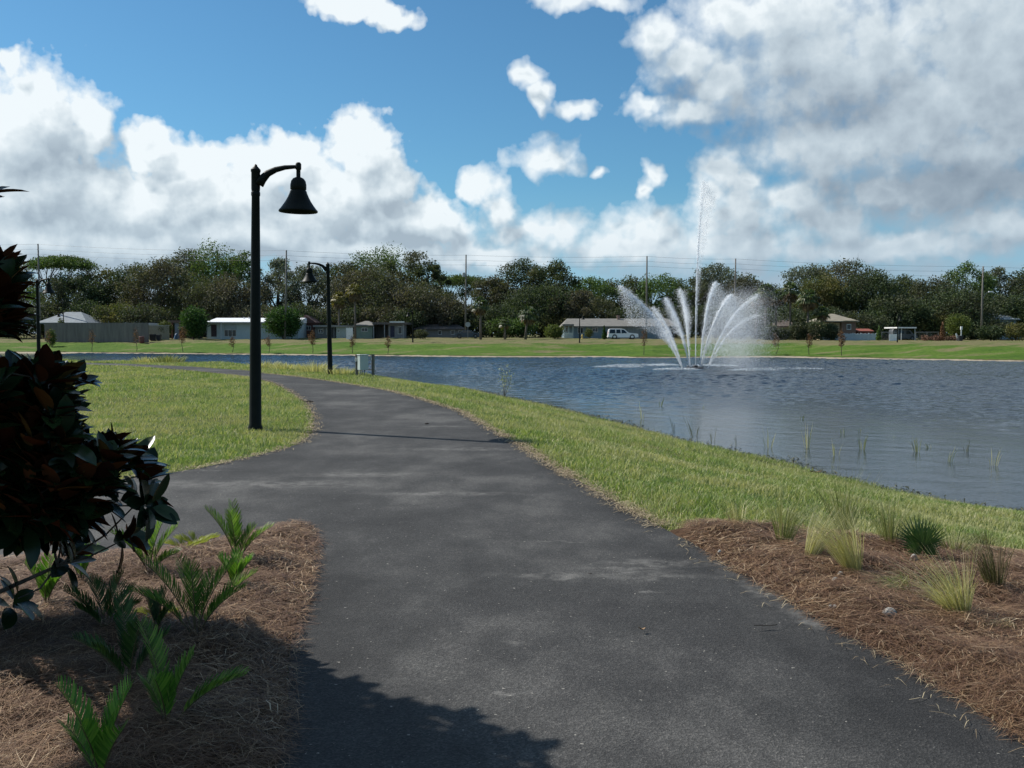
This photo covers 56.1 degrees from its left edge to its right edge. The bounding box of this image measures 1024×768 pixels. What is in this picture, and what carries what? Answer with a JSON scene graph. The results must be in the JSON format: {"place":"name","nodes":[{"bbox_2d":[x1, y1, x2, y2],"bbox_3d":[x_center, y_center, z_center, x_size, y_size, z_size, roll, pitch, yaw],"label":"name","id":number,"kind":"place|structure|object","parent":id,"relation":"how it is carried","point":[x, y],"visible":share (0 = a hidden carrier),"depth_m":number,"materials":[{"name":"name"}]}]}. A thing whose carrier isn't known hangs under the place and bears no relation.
{"place":"outdoors","nodes":[
{"label":"outdoors","id":0,"kind":"place"},
{"bbox_2d":[0,362,1023,767],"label":"path","id":1,"kind":"structure","parent":0,"point":[484,596],"depth_m":5.07,"materials":[{"name":"asphalt"}]},
{"bbox_2d":[127,370,1023,756],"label":"dry clippings","id":2,"kind":"object","parent":1,"relation":"on","point":[539,454],"visible":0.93,"depth_m":11.56,"materials":[{"name":"plant"}]},
{"bbox_2d":[0,353,1023,510],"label":"water","id":3,"kind":"structure","parent":0,"point":[892,410],"depth_m":41.81,"materials":[{"name":"blue liquid"}]},
{"bbox_2d":[592,179,821,370],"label":"fountain","id":4,"kind":"object","parent":3,"relation":"on","point":[732,318],"visible":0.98,"depth_m":82.15,"materials":[{"name":"white liquid"}]},
{"bbox_2d":[0,334,1023,699],"bbox_3d":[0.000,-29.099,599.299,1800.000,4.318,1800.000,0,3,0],"label":"ground","id":5,"kind":"structure","parent":0,"point":[916,348],"depth_m":124.98,"materials":[{"name":"plant"}]},
{"bbox_2d":[35,278,54,351],"bbox_3d":[-26.076,-3.520,53.634,1.223,4.806,0.677,1,3,15],"label":"street lamp","id":6,"kind":"object","parent":5,"relation":"on","point":[48,289],"visible":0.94,"depth_m":53.66,"materials":[{"name":"metal"}]},
{"bbox_2d":[26,301,68,336],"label":"tree","id":7,"kind":"object","parent":5,"relation":"on","point":[47,309],"visible":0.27,"depth_m":183.13,"materials":[{"name":"green plant"}]},
{"bbox_2d":[22,252,102,304],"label":"oak tree","id":8,"kind":"object","parent":5,"relation":"on","point":[71,263],"visible":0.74,"depth_m":192.80,"materials":[{"name":"green plant"}]},
{"bbox_2d":[40,312,107,323],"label":"house","id":9,"kind":"structure","parent":5,"relation":"on","point":[75,317],"depth_m":173.97,"materials":[{"name":"grey"}]},
{"bbox_2d":[40,272,117,314],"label":"oak tree","id":10,"kind":"object","parent":5,"relation":"on","point":[93,293],"visible":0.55,"depth_m":187.62,"materials":[{"name":"green plant"}]},
{"bbox_2d":[52,298,111,321],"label":"tree","id":11,"kind":"object","parent":5,"relation":"on","point":[83,307],"visible":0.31,"depth_m":181.16,"materials":[{"name":"green plant"}]},
{"bbox_2d":[44,321,148,341],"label":"wooden fence","id":12,"kind":"object","parent":5,"relation":"on","point":[102,332],"visible":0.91,"depth_m":160.55,"materials":[{"name":"grey wood"}]},
{"bbox_2d":[74,264,133,310],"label":"oak tree","id":13,"kind":"object","parent":5,"relation":"on","point":[98,276],"visible":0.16,"depth_m":197.73,"materials":[{"name":"green plant"}]},
{"bbox_2d":[88,300,134,322],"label":"tree","id":14,"kind":"object","parent":5,"relation":"on","point":[107,315],"visible":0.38,"depth_m":178.71,"materials":[{"name":"green plant"}]},
{"bbox_2d":[101,261,163,313],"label":"oak tree","id":15,"kind":"object","parent":5,"relation":"on","point":[124,276],"visible":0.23,"depth_m":193.13,"materials":[{"name":"green plant"}]},
{"bbox_2d":[112,299,175,333],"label":"tree","id":16,"kind":"object","parent":5,"relation":"on","point":[145,315],"visible":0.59,"depth_m":177.13,"materials":[{"name":"green plant"}]},
{"bbox_2d":[112,254,199,315],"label":"oak tree","id":17,"kind":"object","parent":5,"relation":"on","point":[157,273],"visible":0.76,"depth_m":187.14,"materials":[{"name":"green plant"}]},
{"bbox_2d":[0,518,327,767],"bbox_3d":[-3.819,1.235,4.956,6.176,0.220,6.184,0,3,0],"label":"pine straw","id":18,"kind":"object","parent":5,"relation":"on","point":[272,547],"visible":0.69,"depth_m":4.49,"materials":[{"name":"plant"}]},
{"bbox_2d":[22,553,62,606],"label":"cycad plant","id":19,"kind":"object","parent":18,"relation":"on","point":[46,589],"visible":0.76,"depth_m":5.39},
{"bbox_2d":[0,186,179,629],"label":"magnolia tree","id":20,"kind":"object","parent":18,"relation":"on","point":[61,467],"visible":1,"depth_m":4.59,"materials":[{"name":"green plant"}]},
{"bbox_2d":[57,675,133,767],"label":"cycad plant","id":21,"kind":"object","parent":18,"relation":"on","point":[95,737],"visible":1,"depth_m":3.29,"materials":[{"name":"plant"}]},
{"bbox_2d":[60,566,143,628],"bbox_3d":[-2.138,1.126,4.980,0.418,0.342,0.214,0,3,0],"label":"cycad plant","id":22,"kind":"object","parent":18,"relation":"on","point":[89,609],"visible":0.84,"depth_m":5.01,"materials":[{"name":"plant"}]},
{"bbox_2d":[71,579,170,684],"bbox_3d":[-1.722,1.111,4.190,0.445,0.467,0.243,0,3,0],"label":"cycad plant","id":23,"kind":"object","parent":18,"relation":"on","point":[102,649],"visible":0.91,"depth_m":4.20,"materials":[{"name":"plant"}]},
{"bbox_2d":[107,521,182,570],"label":"cycad plant","id":24,"kind":"object","parent":18,"relation":"on","point":[162,555],"visible":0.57,"depth_m":6.12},
{"bbox_2d":[143,583,174,629],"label":"cycad plant","id":25,"kind":"object","parent":18,"relation":"on","point":[157,614],"visible":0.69,"depth_m":4.95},
{"bbox_2d":[125,553,257,634],"bbox_3d":[-1.617,1.078,4.885,0.650,0.462,0.271,-1,3,-15],"label":"cycad plant","id":26,"kind":"object","parent":18,"relation":"on","point":[222,597],"visible":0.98,"depth_m":4.88,"materials":[{"name":"plant"}]},
{"bbox_2d":[136,614,249,724],"bbox_3d":[-1.267,1.142,3.741,0.473,0.458,0.188,1,3,10],"label":"cycad plant","id":27,"kind":"object","parent":18,"relation":"on","point":[164,687],"visible":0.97,"depth_m":3.76,"materials":[{"name":"plant"}]},
{"bbox_2d":[217,546,254,589],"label":"cycad plant","id":28,"kind":"object","parent":18,"relation":"on","point":[237,567],"visible":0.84,"depth_m":5.79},
{"bbox_2d":[203,499,274,554],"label":"cycad plant","id":29,"kind":"object","parent":18,"relation":"on","point":[233,534],"visible":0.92,"depth_m":6.49,"materials":[{"name":"plant"}]},
{"bbox_2d":[159,246,211,309],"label":"oak tree","id":30,"kind":"object","parent":5,"relation":"on","point":[182,258],"visible":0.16,"depth_m":199.42,"materials":[{"name":"green plant"}]},
{"bbox_2d":[177,305,210,339],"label":"garden tree","id":31,"kind":"object","parent":5,"relation":"on","point":[196,327],"visible":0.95,"depth_m":161.78,"materials":[{"name":"green plant"}]},
{"bbox_2d":[183,238,242,303],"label":"oak tree","id":32,"kind":"object","parent":5,"relation":"on","point":[210,265],"visible":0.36,"depth_m":194.97,"materials":[{"name":"green plant"}]},
{"bbox_2d":[173,270,273,320],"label":"oak tree","id":33,"kind":"object","parent":5,"relation":"on","point":[226,286],"visible":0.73,"depth_m":182.45,"materials":[{"name":"green plant"}]},
{"bbox_2d":[208,299,249,317],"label":"tree","id":34,"kind":"object","parent":5,"relation":"on","point":[238,307],"visible":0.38,"depth_m":179.88,"materials":[{"name":"green plant"}]},
{"bbox_2d":[214,249,270,304],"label":"oak tree","id":35,"kind":"object","parent":5,"relation":"on","point":[239,265],"visible":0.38,"depth_m":191.78,"materials":[{"name":"green plant"}]},
{"bbox_2d":[207,317,306,339],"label":"house","id":36,"kind":"structure","parent":5,"relation":"on","point":[228,328],"depth_m":165.65,"materials":[{"name":"white metal"}]},
{"bbox_2d":[248,257,303,307],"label":"oak tree","id":37,"kind":"object","parent":5,"relation":"on","point":[279,266],"visible":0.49,"depth_m":193.67,"materials":[{"name":"green plant"}]},
{"bbox_2d":[248,162,317,430],"bbox_3d":[-3.777,-1.375,15.808,1.146,4.507,0.635,1,3,4],"label":"street lamp","id":38,"kind":"object","parent":5,"relation":"on","point":[297,201],"visible":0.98,"depth_m":15.75,"materials":[{"name":"metal"}]},
{"bbox_2d":[261,305,307,338],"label":"garden tree","id":39,"kind":"object","parent":5,"relation":"on","point":[275,319],"visible":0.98,"depth_m":160.33,"materials":[{"name":"green plant"}]},
{"bbox_2d":[277,300,332,324],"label":"tree","id":40,"kind":"object","parent":5,"relation":"on","point":[309,311],"visible":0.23,"depth_m":176.81,"materials":[{"name":"green plant"}]},
{"bbox_2d":[272,262,339,309],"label":"oak tree","id":41,"kind":"object","parent":5,"relation":"on","point":[317,273],"visible":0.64,"depth_m":189.16,"materials":[{"name":"green plant"}]},
{"bbox_2d":[301,261,332,374],"bbox_3d":[-7.487,-2.479,36.884,1.133,4.452,0.627,-1,3,-4],"label":"street lamp","id":42,"kind":"object","parent":5,"relation":"on","point":[309,277],"visible":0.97,"depth_m":36.82,"materials":[{"name":"metal"}]},
{"bbox_2d":[311,261,368,308],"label":"oak tree","id":43,"kind":"object","parent":5,"relation":"on","point":[335,268],"visible":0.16,"depth_m":197.95,"materials":[{"name":"green plant"}]},
{"bbox_2d":[344,283,364,338],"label":"palm tree","id":44,"kind":"object","parent":5,"relation":"on","point":[356,296],"visible":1,"depth_m":165.09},
{"bbox_2d":[331,302,380,336],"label":"tree","id":45,"kind":"object","parent":5,"relation":"on","point":[348,320],"visible":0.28,"depth_m":180.60,"materials":[{"name":"green plant"}]},
{"bbox_2d":[316,262,413,320],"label":"oak tree","id":46,"kind":"object","parent":5,"relation":"on","point":[374,287],"visible":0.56,"depth_m":186.63,"materials":[{"name":"green plant"}]},
{"bbox_2d":[355,354,374,375],"bbox_3d":[-5.492,-0.698,35.685,0.713,0.811,0.490,0,3,0],"label":"electric cabinet","id":47,"kind":"object","parent":5,"relation":"on","point":[362,363],"visible":0.91,"depth_m":35.70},
{"bbox_2d":[352,302,405,323],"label":"tree","id":48,"kind":"object","parent":5,"relation":"on","point":[381,311],"visible":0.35,"depth_m":179.19,"materials":[{"name":"green plant"}]},
{"bbox_2d":[324,240,436,299],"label":"oak tree","id":49,"kind":"object","parent":5,"relation":"on","point":[393,259],"visible":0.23,"depth_m":201.12,"materials":[{"name":"green plant"}]},
{"bbox_2d":[353,321,411,338],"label":"house","id":50,"kind":"structure","parent":5,"relation":"on","point":[373,330],"depth_m":168.49,"materials":[{"name":"grey glass"}]},
{"bbox_2d":[380,305,434,336],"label":"tree","id":51,"kind":"object","parent":5,"relation":"on","point":[417,322],"visible":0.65,"depth_m":176.59,"materials":[{"name":"green plant"}]},
{"bbox_2d":[381,250,448,335],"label":"oak tree","id":52,"kind":"object","parent":5,"relation":"on","point":[411,260],"visible":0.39,"depth_m":196.12,"materials":[{"name":"green plant"}]},
{"bbox_2d":[364,277,468,336],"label":"oak tree","id":53,"kind":"object","parent":5,"relation":"on","point":[413,298],"visible":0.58,"depth_m":181.04,"materials":[{"name":"green plant"}]},
{"bbox_2d":[414,264,452,303],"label":"oak tree","id":54,"kind":"object","parent":5,"relation":"on","point":[436,274],"visible":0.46,"depth_m":193.63,"materials":[{"name":"green plant"}]},
{"bbox_2d":[413,324,466,337],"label":"house","id":55,"kind":"structure","parent":5,"relation":"on","point":[442,331],"depth_m":176.36,"materials":[{"name":"grey glass"}]},
{"bbox_2d":[422,298,476,327],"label":"oak tree","id":56,"kind":"object","parent":5,"relation":"on","point":[445,312],"visible":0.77,"depth_m":179.04,"materials":[{"name":"green plant"}]},
{"bbox_2d":[431,274,485,304],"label":"oak tree","id":57,"kind":"object","parent":5,"relation":"on","point":[459,280],"visible":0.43,"depth_m":222.06,"materials":[{"name":"green plant"}]},
{"bbox_2d":[472,296,489,339],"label":"palm tree","id":58,"kind":"object","parent":5,"relation":"on","point":[480,310],"visible":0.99,"depth_m":157.22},
{"bbox_2d":[466,274,512,336],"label":"oak tree","id":59,"kind":"object","parent":5,"relation":"on","point":[484,291],"visible":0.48,"depth_m":195.42,"materials":[{"name":"green plant"}]},
{"bbox_2d":[470,303,531,337],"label":"tree","id":60,"kind":"object","parent":5,"relation":"on","point":[492,313],"visible":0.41,"depth_m":178.05,"materials":[{"name":"green plant"}]},
{"bbox_2d":[482,313,542,337],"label":"tree","id":61,"kind":"object","parent":5,"relation":"on","point":[512,331],"visible":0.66,"depth_m":175.83,"materials":[{"name":"green plant"}]},
{"bbox_2d":[489,257,548,336],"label":"oak tree","id":62,"kind":"object","parent":5,"relation":"on","point":[513,273],"visible":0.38,"depth_m":197.26,"materials":[{"name":"green plant"}]},
{"bbox_2d":[517,305,538,338],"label":"palm tree","id":63,"kind":"object","parent":5,"relation":"on","point":[528,318],"visible":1,"depth_m":156.06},
{"bbox_2d":[499,279,578,336],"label":"oak tree","id":64,"kind":"object","parent":5,"relation":"on","point":[540,294],"visible":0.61,"depth_m":182.26,"materials":[{"name":"green plant"}]},
{"bbox_2d":[62,358,1023,550],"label":"grass","id":65,"kind":"structure","parent":5,"relation":"on","point":[526,410],"depth_m":15.58,"materials":[{"name":"plant"}]},
{"bbox_2d":[520,258,583,300],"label":"oak tree","id":66,"kind":"object","parent":5,"relation":"on","point":[557,271],"visible":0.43,"depth_m":193.75,"materials":[{"name":"green plant"}]},
{"bbox_2d":[545,288,615,321],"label":"oak tree","id":67,"kind":"object","parent":5,"relation":"on","point":[579,300],"visible":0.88,"depth_m":180.05,"materials":[{"name":"green plant"}]},
{"bbox_2d":[560,275,621,316],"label":"oak tree","id":68,"kind":"object","parent":5,"relation":"on","point":[599,287],"visible":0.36,"depth_m":197.30,"materials":[{"name":"green plant"}]},
{"bbox_2d":[559,315,676,338],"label":"house","id":69,"kind":"structure","parent":5,"relation":"on","point":[571,327],"depth_m":168.67,"materials":[{"name":"blue"}]},
{"bbox_2d":[597,274,654,312],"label":"oak tree","id":70,"kind":"object","parent":5,"relation":"on","point":[632,287],"visible":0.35,"depth_m":201.19,"materials":[{"name":"green plant"}]},
{"bbox_2d":[629,272,692,318],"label":"oak tree","id":71,"kind":"object","parent":5,"relation":"on","point":[658,285],"visible":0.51,"depth_m":197.39,"materials":[{"name":"green plant"}]},
{"bbox_2d":[674,303,722,337],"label":"tree","id":72,"kind":"object","parent":5,"relation":"on","point":[700,315],"visible":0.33,"depth_m":180.50,"materials":[{"name":"green plant"}]},
{"bbox_2d":[686,262,750,337],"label":"oak tree","id":73,"kind":"object","parent":5,"relation":"on","point":[718,277],"visible":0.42,"depth_m":197.00,"materials":[{"name":"green plant"}]},
{"bbox_2d":[449,385,1023,510],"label":"shore weed","id":74,"kind":"object","parent":5,"relation":"on","point":[812,467],"visible":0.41,"depth_m":23.32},
{"bbox_2d":[714,272,773,310],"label":"oak tree","id":75,"kind":"object","parent":5,"relation":"on","point":[745,280],"visible":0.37,"depth_m":193.60,"materials":[{"name":"green plant"}]},
{"bbox_2d":[728,305,785,338],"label":"tree","id":76,"kind":"object","parent":5,"relation":"on","point":[768,321],"visible":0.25,"depth_m":176.12,"materials":[{"name":"green plant"}]},
{"bbox_2d":[754,282,776,327],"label":"palm tree","id":77,"kind":"object","parent":5,"relation":"on","point":[766,289],"visible":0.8,"depth_m":162.84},
{"bbox_2d":[780,281,800,339],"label":"palm tree","id":78,"kind":"object","parent":5,"relation":"on","point":[790,296],"visible":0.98,"depth_m":164.90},
{"bbox_2d":[787,321,807,339],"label":"bush","id":79,"kind":"object","parent":5,"relation":"on","point":[797,332],"visible":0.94,"depth_m":159.06,"materials":[{"name":"green plant"}]},
{"bbox_2d":[796,288,821,339],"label":"palm tree","id":80,"kind":"object","parent":5,"relation":"on","point":[806,296],"visible":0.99,"depth_m":160.84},
{"bbox_2d":[781,263,841,304],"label":"oak tree","id":81,"kind":"object","parent":5,"relation":"on","point":[802,273],"visible":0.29,"depth_m":199.45,"materials":[{"name":"green plant"}]},
{"bbox_2d":[802,318,827,339],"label":"bush","id":82,"kind":"object","parent":5,"relation":"on","point":[816,329],"visible":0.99,"depth_m":158.04,"materials":[{"name":"green plant"}]},
{"bbox_2d":[784,271,861,316],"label":"oak tree","id":83,"kind":"object","parent":5,"relation":"on","point":[831,290],"visible":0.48,"depth_m":189.10,"materials":[{"name":"green plant"}]},
{"bbox_2d":[806,314,858,339],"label":"house","id":84,"kind":"structure","parent":5,"relation":"on","point":[847,325],"depth_m":166.35,"materials":[{"name":"beige"}]},
{"bbox_2d":[806,257,885,314],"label":"oak tree","id":85,"kind":"object","parent":5,"relation":"on","point":[844,267],"visible":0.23,"depth_m":197.78,"materials":[{"name":"green plant"}]},
{"bbox_2d":[670,517,1023,745],"bbox_3d":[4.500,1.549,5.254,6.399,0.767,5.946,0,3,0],"label":"pine straw","id":86,"kind":"object","parent":5,"relation":"on","point":[1004,645],"visible":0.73,"depth_m":5.56,"materials":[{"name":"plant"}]},
{"bbox_2d":[762,481,827,542],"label":"grass tuft","id":87,"kind":"object","parent":86,"relation":"on","point":[788,533],"visible":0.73,"depth_m":7.14,"materials":[{"name":"plant"}]},
{"bbox_2d":[757,477,865,571],"bbox_3d":[1.965,0.946,6.319,0.660,0.672,0.685,-2,4,-34],"label":"grass tuft","id":88,"kind":"object","parent":86,"relation":"on","point":[847,561],"visible":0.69,"depth_m":6.29,"materials":[{"name":"plant"}]},
{"bbox_2d":[804,492,855,558],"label":"grass tuft","id":89,"kind":"object","parent":86,"relation":"on","point":[814,548],"visible":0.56,"depth_m":6.63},
{"bbox_2d":[802,455,885,530],"bbox_3d":[2.705,0.916,7.827,0.702,0.699,0.713,-3,4,-44],"label":"grass tuft","id":90,"kind":"object","parent":86,"relation":"on","point":[843,512],"visible":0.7,"depth_m":7.83,"materials":[{"name":"plant"}]},
{"bbox_2d":[861,482,927,543],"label":"grass tuft","id":91,"kind":"object","parent":86,"relation":"on","point":[888,531],"visible":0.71,"depth_m":7.38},
{"bbox_2d":[893,513,946,559],"bbox_3d":[2.961,1.108,6.958,0.386,0.370,0.151,0,3,0],"label":"fan palm","id":92,"kind":"object","parent":86,"relation":"on","point":[917,542],"visible":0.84,"depth_m":6.93,"materials":[{"name":"plant"}]},
{"bbox_2d":[869,534,980,616],"bbox_3d":[2.312,1.088,5.387,0.631,0.496,0.625,-2,3,-27],"label":"grass tuft","id":93,"kind":"object","parent":86,"relation":"on","point":[952,600],"visible":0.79,"depth_m":5.37,"materials":[{"name":"plant"}]},
{"bbox_2d":[935,520,1019,557],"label":"grass tuft","id":94,"kind":"object","parent":86,"relation":"on","point":[950,543],"visible":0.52,"depth_m":7.39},
{"bbox_2d":[948,523,1021,589],"bbox_3d":[2.961,1.088,6.029,0.431,0.486,0.359,2,3,27],"label":"grass tuft","id":95,"kind":"object","parent":86,"relation":"on","point":[995,579],"visible":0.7,"depth_m":6.01,"materials":[{"name":"plant"}]},
{"bbox_2d":[834,268,911,315],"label":"oak tree","id":96,"kind":"object","parent":5,"relation":"on","point":[880,283],"visible":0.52,"depth_m":187.41,"materials":[{"name":"green plant"}]},
{"bbox_2d":[845,308,901,338],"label":"tree","id":97,"kind":"object","parent":5,"relation":"on","point":[869,320],"visible":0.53,"depth_m":176.48,"materials":[{"name":"green plant"}]},
{"bbox_2d":[858,292,939,329],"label":"oak tree","id":98,"kind":"object","parent":5,"relation":"on","point":[888,308],"visible":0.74,"depth_m":180.85,"materials":[{"name":"green plant"}]},
{"bbox_2d":[903,274,962,311],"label":"oak tree","id":99,"kind":"object","parent":5,"relation":"on","point":[922,288],"visible":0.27,"depth_m":193.53,"materials":[{"name":"green plant"}]},
{"bbox_2d":[909,310,960,339],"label":"tree","id":100,"kind":"object","parent":5,"relation":"on","point":[937,325],"visible":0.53,"depth_m":180.05,"materials":[{"name":"green plant"}]},
{"bbox_2d":[943,312,973,335],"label":"bush","id":101,"kind":"object","parent":5,"relation":"on","point":[952,327],"visible":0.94,"depth_m":158.94,"materials":[{"name":"green plant"}]},
{"bbox_2d":[920,282,1011,322],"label":"oak tree","id":102,"kind":"object","parent":5,"relation":"on","point":[966,303],"visible":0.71,"depth_m":180.63,"materials":[{"name":"green plant"}]},
{"bbox_2d":[935,259,1005,338],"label":"oak tree","id":103,"kind":"object","parent":5,"relation":"on","point":[988,282],"visible":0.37,"depth_m":195.71,"materials":[{"name":"green plant"}]},
{"bbox_2d":[974,325,1006,340],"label":"bush","id":104,"kind":"object","parent":5,"relation":"on","point":[988,332],"visible":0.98,"depth_m":159.00,"materials":[{"name":"green plant"}]},
{"bbox_2d":[975,266,1020,299],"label":"oak tree","id":105,"kind":"object","parent":5,"relation":"on","point":[1001,276],"visible":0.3,"depth_m":198.27,"materials":[{"name":"green plant"}]},
{"bbox_2d":[984,292,1023,322],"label":"oak tree","id":106,"kind":"object","parent":5,"relation":"on","point":[1014,304],"visible":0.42,"depth_m":184.34,"materials":[{"name":"green plant"}]},
{"bbox_2d":[1002,322,1023,340],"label":"bush","id":107,"kind":"object","parent":5,"relation":"on","point":[1014,330],"visible":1,"depth_m":157.24,"materials":[{"name":"green plant"}]},
{"bbox_2d":[0,0,1023,333],"label":"sky","id":108,"kind":"structure","parent":0,"point":[585,134],"materials":[{"name":"blue"}]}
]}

